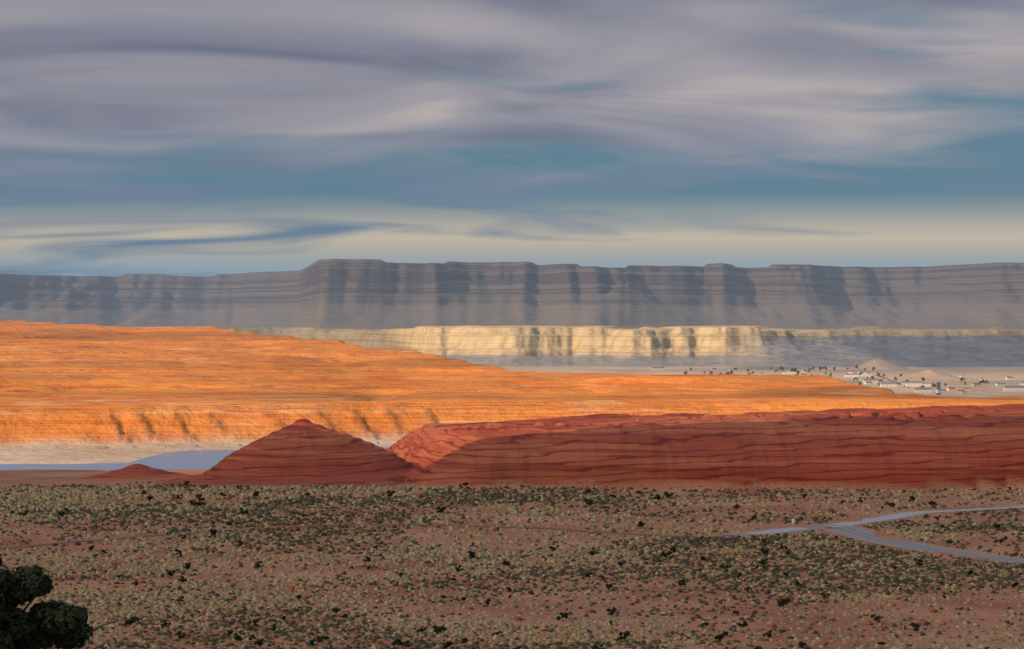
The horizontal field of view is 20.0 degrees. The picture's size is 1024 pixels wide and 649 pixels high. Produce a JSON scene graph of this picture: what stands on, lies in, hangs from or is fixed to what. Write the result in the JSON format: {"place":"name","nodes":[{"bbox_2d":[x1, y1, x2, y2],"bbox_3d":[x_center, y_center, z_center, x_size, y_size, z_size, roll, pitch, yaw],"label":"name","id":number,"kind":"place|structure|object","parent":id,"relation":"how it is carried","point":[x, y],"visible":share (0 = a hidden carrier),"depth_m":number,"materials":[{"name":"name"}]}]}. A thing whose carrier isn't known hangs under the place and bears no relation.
{"place":"outdoors","nodes":[
{"label":"outdoors","id":0,"kind":"place"},
{"bbox_2d":[0,447,388,469],"bbox_3d":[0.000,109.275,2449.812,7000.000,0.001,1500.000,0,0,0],"label":"lake water","id":1,"kind":"structure","parent":0,"point":[199,459],"depth_m":2276.45,"materials":[{"name":"blue liquid"}]},
{"bbox_2d":[0,524,736,549],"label":"dirt track","id":2,"kind":"structure","parent":0,"point":[351,524],"depth_m":1141.46,"materials":[{"name":"brown soil"}]},
{"bbox_2d":[0,320,1023,648],"bbox_3d":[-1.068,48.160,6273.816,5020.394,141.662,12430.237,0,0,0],"label":"terrain","id":3,"kind":"structure","parent":0,"point":[278,412],"depth_m":1490.21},
{"bbox_2d":[0,554,93,648],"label":"juniper","id":4,"kind":"object","parent":3,"relation":"on","point":[42,624],"depth_m":116.51,"materials":[{"name":"green plant"}]},
{"bbox_2d":[0,480,1023,648],"bbox_3d":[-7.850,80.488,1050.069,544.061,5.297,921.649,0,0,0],"label":"shrubs","id":5,"kind":"object","parent":3,"relation":"on","point":[311,499],"visible":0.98,"depth_m":986.64,"materials":[{"name":"green plant"}]},
{"bbox_2d":[709,371,940,394],"bbox_3d":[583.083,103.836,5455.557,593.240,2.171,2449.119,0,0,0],"label":"town streets","id":6,"kind":"object","parent":3,"relation":"on","point":[938,384],"visible":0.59,"depth_m":5109.65,"materials":[{"name":"grey asphalt"}]},
{"bbox_2d":[683,365,988,386],"bbox_3d":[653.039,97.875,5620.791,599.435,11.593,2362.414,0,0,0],"label":"trees","id":7,"kind":"object","parent":3,"relation":"on","point":[860,373],"visible":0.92,"depth_m":5720.00,"materials":[{"name":"green plant"}]},
{"bbox_2d":[652,367,1023,393],"bbox_3d":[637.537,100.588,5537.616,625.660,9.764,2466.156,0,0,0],"label":"town buildings","id":8,"kind":"structure","parent":3,"relation":"on","point":[916,385],"depth_m":4890.18,"materials":[{"name":"grey"}]},
{"bbox_2d":[721,525,1023,563],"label":"road shoulders","id":9,"kind":"object","parent":3,"relation":"on","point":[845,535],"visible":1,"depth_m":1104.38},
{"bbox_2d":[823,507,1023,526],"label":"road spur shoulders","id":10,"kind":"object","parent":3,"relation":"on","point":[902,517],"visible":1,"depth_m":1239.79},
{"bbox_2d":[830,505,1023,526],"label":"road","id":11,"kind":"structure","parent":3,"relation":"on","point":[884,518],"depth_m":1245.31,"materials":[{"name":"grey asphalt"}]},
{"bbox_2d":[0,259,1023,328],"bbox_3d":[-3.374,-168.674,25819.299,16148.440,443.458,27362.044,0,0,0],"label":"plateau","id":12,"kind":"structure","parent":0,"point":[351,293],"depth_m":17996.56,"materials":[{"name":"grey stone"}]},
{"bbox_2d":[0,0,1023,276],"label":"sky","id":13,"kind":"structure","parent":0,"point":[201,138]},
{"bbox_2d":[150,325,1023,369],"bbox_3d":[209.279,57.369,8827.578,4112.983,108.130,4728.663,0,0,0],"label":"cliff","id":14,"kind":"structure","parent":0,"point":[739,347],"depth_m":7711.65,"materials":[{"name":"beige stone"}]},
{"bbox_2d":[723,525,1023,562],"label":"road","id":15,"kind":"structure","parent":0,"point":[871,537],"depth_m":1088.83,"materials":[{"name":"grey asphalt"}]},
{"bbox_2d":[747,526,834,533],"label":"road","id":16,"kind":"structure","parent":15,"relation":"on","point":[779,530],"depth_m":1151.21,"materials":[{"name":"grey asphalt"}]},
{"bbox_2d":[741,526,1015,560],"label":"road centre line","id":17,"kind":"object","parent":15,"relation":"on","point":[902,543],"visible":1,"depth_m":1071.43,"materials":[{"name":"yellow paint"}]},
{"bbox_2d":[736,526,1022,562],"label":"road edge lines","id":18,"kind":"object","parent":15,"relation":"on","point":[898,545],"visible":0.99,"depth_m":1076.79,"materials":[{"name":"white paint"}]}
]}

